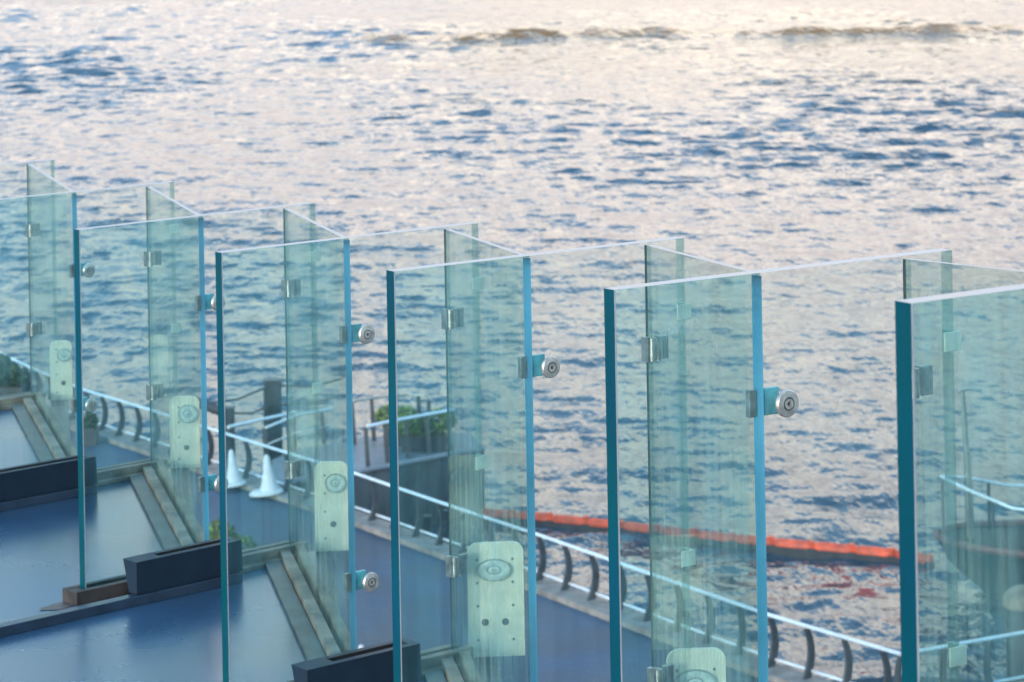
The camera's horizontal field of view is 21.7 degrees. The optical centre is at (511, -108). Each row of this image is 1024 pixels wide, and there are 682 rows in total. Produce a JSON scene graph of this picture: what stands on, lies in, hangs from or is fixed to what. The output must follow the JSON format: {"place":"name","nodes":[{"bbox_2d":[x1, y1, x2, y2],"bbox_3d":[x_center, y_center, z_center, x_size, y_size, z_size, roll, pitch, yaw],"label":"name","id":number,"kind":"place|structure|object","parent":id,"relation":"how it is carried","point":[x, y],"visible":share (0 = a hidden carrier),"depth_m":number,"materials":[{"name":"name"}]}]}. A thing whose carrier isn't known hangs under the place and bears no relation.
{"place":"outdoors","nodes":[
{"label":"outdoors","id":0,"kind":"place"},
{"bbox_2d":[0,409,424,681],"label":"terrace","id":1,"kind":"structure","parent":0,"point":[177,639],"depth_m":16.39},
{"bbox_2d":[0,159,51,410],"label":"glass screen","id":2,"kind":"object","parent":1,"relation":"on","point":[7,402],"visible":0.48,"depth_m":23.25,"materials":[{"name":"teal glass"}]},
{"bbox_2d":[0,484,96,511],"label":"floor rail","id":3,"kind":"object","parent":1,"relation":"on","point":[40,499],"visible":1,"depth_m":19.48,"materials":[{"name":"grey metal"}]},
{"bbox_2d":[0,454,97,501],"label":"slotted box","id":4,"kind":"object","parent":3,"relation":"on","point":[36,478],"visible":0.95,"depth_m":19.50,"materials":[{"name":"black paint"}]},
{"bbox_2d":[12,164,97,461],"bbox_3d":[-3.781,3.379,21.743,0.351,2.215,3.486,-1,0,-16],"label":"cross pane","id":5,"kind":"object","parent":1,"relation":"on","point":[44,432],"visible":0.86,"depth_m":21.79,"materials":[{"name":"glass"},{"name":"weathered wood"},{"name":"zinc"}]},
{"bbox_2d":[38,602,73,610],"bbox_3d":[-2.808,4.446,16.636,0.146,0.001,0.336,-1,0,37],"label":"floor stain","id":6,"kind":"object","parent":1,"relation":"on","point":[59,605],"visible":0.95,"depth_m":16.61,"materials":[{"name":"grey"}]},
{"bbox_2d":[0,181,180,485],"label":"glass screen","id":7,"kind":"object","parent":1,"relation":"on","point":[116,473],"visible":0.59,"depth_m":20.30,"materials":[{"name":"glass"},{"name":"weathered wood"},{"name":"teal laminate"}]},
{"bbox_2d":[0,572,242,636],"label":"floor rail","id":8,"kind":"object","parent":1,"relation":"on","point":[26,624],"visible":1,"depth_m":16.46,"materials":[{"name":"grey metal"}]},
{"bbox_2d":[123,536,242,594],"bbox_3d":[-2.075,4.268,16.918,0.834,0.211,0.149,-1,0,-42],"label":"slotted box","id":9,"kind":"object","parent":8,"relation":"on","point":[169,568],"visible":0.91,"depth_m":16.83,"materials":[{"name":"black paint"}]},
{"bbox_2d":[130,186,227,549],"bbox_3d":[-2.422,3.292,18.940,0.352,2.342,3.262,-1,0,-14],"label":"cross pane","id":10,"kind":"object","parent":1,"relation":"on","point":[171,517],"visible":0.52,"depth_m":18.57,"materials":[{"name":"glass"},{"name":"weathered wood"},{"name":"zinc"}]},
{"bbox_2d":[62,202,322,605],"bbox_3d":[-2.023,3.279,17.319,1.992,2.354,0.257,-1,0,-42],"label":"glass screen","id":11,"kind":"object","parent":1,"relation":"on","point":[83,592],"visible":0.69,"depth_m":16.77,"materials":[{"name":"glass"},{"name":"weathered wood"},{"name":"teal laminate"}]},
{"bbox_2d":[47,400,501,681],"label":"ledge","id":12,"kind":"object","parent":1,"relation":"attached to","point":[488,668],"visible":0.18,"depth_m":17.68,"materials":[{"name":"grey concrete"}]},
{"bbox_2d":[50,340,72,399],"bbox_3d":[-3.981,4.213,23.529,0.193,0.527,0.039,-1,0,-4],"label":"mounting plate","id":13,"kind":"object","parent":12,"relation":"on","point":[61,385],"visible":1,"depth_m":23.52,"materials":[{"name":"beige paint"}]},
{"bbox_2d":[169,396,200,467],"bbox_3d":[-2.532,4.173,20.631,0.231,0.556,0.039,-1,0,-4],"label":"mounting plate","id":14,"kind":"object","parent":12,"relation":"on","point":[184,411],"visible":1,"depth_m":20.63,"materials":[{"name":"beige paint"}]},
{"bbox_2d":[314,461,348,551],"bbox_3d":[-1.212,4.127,17.930,0.229,0.602,0.039,-1,0,-4],"label":"mounting plate","id":15,"kind":"object","parent":12,"relation":"on","point":[331,501],"visible":0.97,"depth_m":17.93,"materials":[{"name":"beige paint"}]},
{"bbox_2d":[467,541,524,657],"bbox_3d":[-0.092,4.078,15.384,0.326,0.661,0.039,-1,0,-4],"label":"mounting plate","id":16,"kind":"object","parent":12,"relation":"on","point":[496,612],"visible":1,"depth_m":15.38,"materials":[{"name":"beige paint"}]},
{"bbox_2d":[666,647,725,681],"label":"mounting plate","id":17,"kind":"object","parent":12,"relation":"on","point":[704,664],"visible":1,"depth_m":12.78,"materials":[{"name":"beige paint"}]},
{"bbox_2d":[265,208,378,660],"bbox_3d":[-1.223,3.189,16.326,0.352,2.506,3.062,-1,0,-12],"label":"cross pane","id":18,"kind":"object","parent":1,"relation":"on","point":[307,615],"visible":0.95,"depth_m":15.85,"materials":[{"name":"glass"},{"name":"weathered wood"},{"name":"zinc"}]},
{"bbox_2d":[215,222,487,681],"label":"glass screen","id":19,"kind":"object","parent":1,"relation":"on","point":[432,657],"visible":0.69,"depth_m":14.33,"materials":[{"name":"clear and tinted glass"},{"name":"weathered wood"},{"name":"teal laminate"}]},
{"bbox_2d":[424,229,559,681],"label":"cross pane","id":20,"kind":"object","parent":1,"relation":"on","point":[530,366],"visible":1,"depth_m":12.32,"materials":[{"name":"glass"},{"name":"weathered wood"},{"name":"zinc"}]},
{"bbox_2d":[386,237,695,681],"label":"glass screen","id":21,"kind":"object","parent":1,"relation":"on","point":[688,556],"visible":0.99,"depth_m":11.84,"materials":[{"name":"clear and tinted glass"},{"name":"weathered wood"},{"name":"teal laminate"}]},
{"bbox_2d":[641,245,798,681],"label":"cross pane","id":22,"kind":"object","parent":1,"relation":"on","point":[761,401],"visible":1,"depth_m":9.74,"materials":[{"name":"clear glass"}]},
{"bbox_2d":[604,248,966,681],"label":"glass screen","id":23,"kind":"object","parent":1,"relation":"on","point":[957,652],"visible":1,"depth_m":9.34,"materials":[{"name":"clear glass"}]},
{"bbox_2d":[895,284,1023,681],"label":"glass screen","id":24,"kind":"object","parent":1,"relation":"on","point":[907,506],"visible":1,"depth_m":6.88,"materials":[{"name":"clear glass"}]},
{"bbox_2d":[903,259,1023,398],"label":"cross pane","id":25,"kind":"object","parent":1,"relation":"on","point":[923,378],"visible":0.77,"depth_m":10.03,"materials":[{"name":"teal glass"}]},
{"bbox_2d":[383,429,400,445],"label":"planter","id":26,"kind":"object","parent":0,"point":[399,440],"visible":0.12,"depth_m":74.95,"materials":[{"name":"grey"}]},
{"bbox_2d":[374,404,418,427],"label":"rounded shrub","id":27,"kind":"object","parent":26,"relation":"in","point":[380,413],"visible":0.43,"depth_m":75.12,"materials":[{"name":"green plant"}]},
{"bbox_2d":[70,430,758,681],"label":"promenade","id":28,"kind":"structure","parent":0,"point":[573,644],"depth_m":55.98,"materials":[{"name":"grey concrete"}]},
{"bbox_2d":[0,383,25,395],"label":"planter","id":29,"kind":"object","parent":28,"relation":"on","point":[10,390],"visible":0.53,"depth_m":79.15,"materials":[{"name":"grey concrete"}]},
{"bbox_2d":[0,353,29,386],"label":"upright shrub","id":30,"kind":"object","parent":29,"relation":"in","point":[13,374],"visible":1,"depth_m":79.30,"materials":[{"name":"green plant"}]},
{"bbox_2d":[84,426,98,445],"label":"planter","id":31,"kind":"object","parent":28,"relation":"on","point":[91,436],"visible":0.73,"depth_m":73.25,"materials":[{"name":"grey concrete"}]},
{"bbox_2d":[82,413,99,427],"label":"shrub","id":32,"kind":"object","parent":31,"relation":"in","point":[89,420],"visible":0.98,"depth_m":73.34,"materials":[{"name":"green plant"}]},
{"bbox_2d":[202,518,258,549],"bbox_3d":[-6.465,14.620,59.885,1.545,1.131,1.091,-1,0,0],"label":"round shrub","id":33,"kind":"object","parent":28,"relation":"on","point":[213,531],"visible":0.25,"depth_m":59.89,"materials":[{"name":"green plant"}]},
{"bbox_2d":[68,413,1023,681],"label":"quay coping","id":34,"kind":"object","parent":28,"relation":"on","point":[598,607],"visible":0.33,"depth_m":56.70,"materials":[{"name":"concrete"}]},
{"bbox_2d":[226,449,246,487],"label":"white cone","id":35,"kind":"object","parent":34,"relation":"on","point":[234,477],"visible":0.79,"depth_m":67.47,"materials":[{"name":"paint"}]},
{"bbox_2d":[249,454,283,496],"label":"white cone","id":36,"kind":"object","parent":34,"relation":"on","point":[269,486],"visible":1,"depth_m":66.42,"materials":[{"name":"paint"}]},
{"bbox_2d":[437,509,448,543],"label":"mooring pile","id":37,"kind":"object","parent":34,"relation":"on","point":[446,511],"visible":0.21,"depth_m":66.40,"materials":[{"name":"grey"}]},
{"bbox_2d":[0,352,900,681],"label":"quay railing","id":38,"kind":"object","parent":34,"relation":"on","point":[678,622],"visible":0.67,"depth_m":57.36,"materials":[{"name":"metal"}]},
{"bbox_2d":[894,630,1023,681],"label":"quay railing","id":39,"kind":"object","parent":34,"relation":"on","point":[943,665],"visible":0.9,"depth_m":48.99,"materials":[{"name":"metal"}]},
{"bbox_2d":[0,0,1023,681],"bbox_3d":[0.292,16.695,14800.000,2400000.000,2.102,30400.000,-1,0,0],"label":"water","id":40,"kind":"structure","parent":0,"point":[756,134],"depth_m":133.67,"materials":[{"name":"blue liquid"}]},
{"bbox_2d":[224,406,235,457],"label":"mooring pile","id":41,"kind":"object","parent":40,"relation":"in","point":[229,419],"visible":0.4,"depth_m":75.85,"materials":[{"name":"metal"}]},
{"bbox_2d":[262,378,282,459],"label":"mooring pile","id":42,"kind":"object","parent":40,"relation":"in","point":[272,393],"visible":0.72,"depth_m":78.30,"materials":[{"name":"metal"}]},
{"bbox_2d":[192,378,341,414],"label":"gangway beam","id":43,"kind":"structure","parent":42,"relation":"attached to","point":[212,406],"depth_m":77.88,"materials":[{"name":"metal"}]},
{"bbox_2d":[227,411,297,450],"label":"gangway rail","id":44,"kind":"object","parent":43,"relation":"attached to","point":[265,419],"visible":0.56,"depth_m":75.47,"materials":[{"name":"metal"}]},
{"bbox_2d":[257,432,484,529],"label":"pontoon","id":45,"kind":"object","parent":40,"relation":"on","point":[424,473],"visible":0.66,"depth_m":73.50,"materials":[{"name":"metal"}]},
{"bbox_2d":[262,407,332,455],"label":"pontoon railing","id":46,"kind":"object","parent":45,"relation":"on","point":[322,427],"visible":0.85,"depth_m":74.82,"materials":[{"name":"metal"}]},
{"bbox_2d":[353,394,432,444],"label":"pontoon railing","id":47,"kind":"object","parent":45,"relation":"on","point":[373,429],"visible":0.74,"depth_m":75.78,"materials":[{"name":"metal"}]},
{"bbox_2d":[363,408,454,467],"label":"pontoon railing","id":48,"kind":"object","parent":45,"relation":"on","point":[386,441],"visible":0.86,"depth_m":73.31,"materials":[{"name":"metal"}]},
{"bbox_2d":[400,432,446,452],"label":"planter","id":49,"kind":"object","parent":45,"relation":"on","point":[418,443],"visible":0.81,"depth_m":74.08,"materials":[{"name":"grey concrete"}]},
{"bbox_2d":[396,407,457,435],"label":"spreading shrub","id":50,"kind":"object","parent":49,"relation":"in","point":[415,427],"visible":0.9,"depth_m":74.14,"materials":[{"name":"green plant"}]},
{"bbox_2d":[422,514,432,537],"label":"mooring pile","id":51,"kind":"object","parent":40,"relation":"in","point":[427,526],"visible":0.27,"depth_m":67.38,"materials":[{"name":"grey"}]},
{"bbox_2d":[478,508,934,567],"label":"floating boom","id":52,"kind":"object","parent":40,"relation":"on","point":[803,549],"visible":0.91,"depth_m":70.77,"materials":[{"name":"orange plastic"}]},
{"bbox_2d":[933,387,1023,598],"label":"moored boat","id":53,"kind":"object","parent":40,"relation":"on","point":[987,556],"visible":0.99,"depth_m":65.29,"materials":[{"name":"paint"}]},
{"bbox_2d":[1003,584,1023,681],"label":"mooring pile","id":54,"kind":"object","parent":40,"relation":"in","point":[1013,600],"visible":0.98,"depth_m":55.71,"materials":[{"name":"metal"}]},
{"bbox_3d":[-1.597,4.398,13.858,2.765,0.062,0.080,-1,0,-39],"label":"floor rail","id":55,"kind":"object","parent":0,"visible":0},
{"bbox_2d":[292,638,421,681],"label":"slotted box","id":56,"kind":"object","parent":55,"relation":"on","point":[373,663],"visible":0.96,"depth_m":14.48,"materials":[{"name":"black paint"}]}
]}

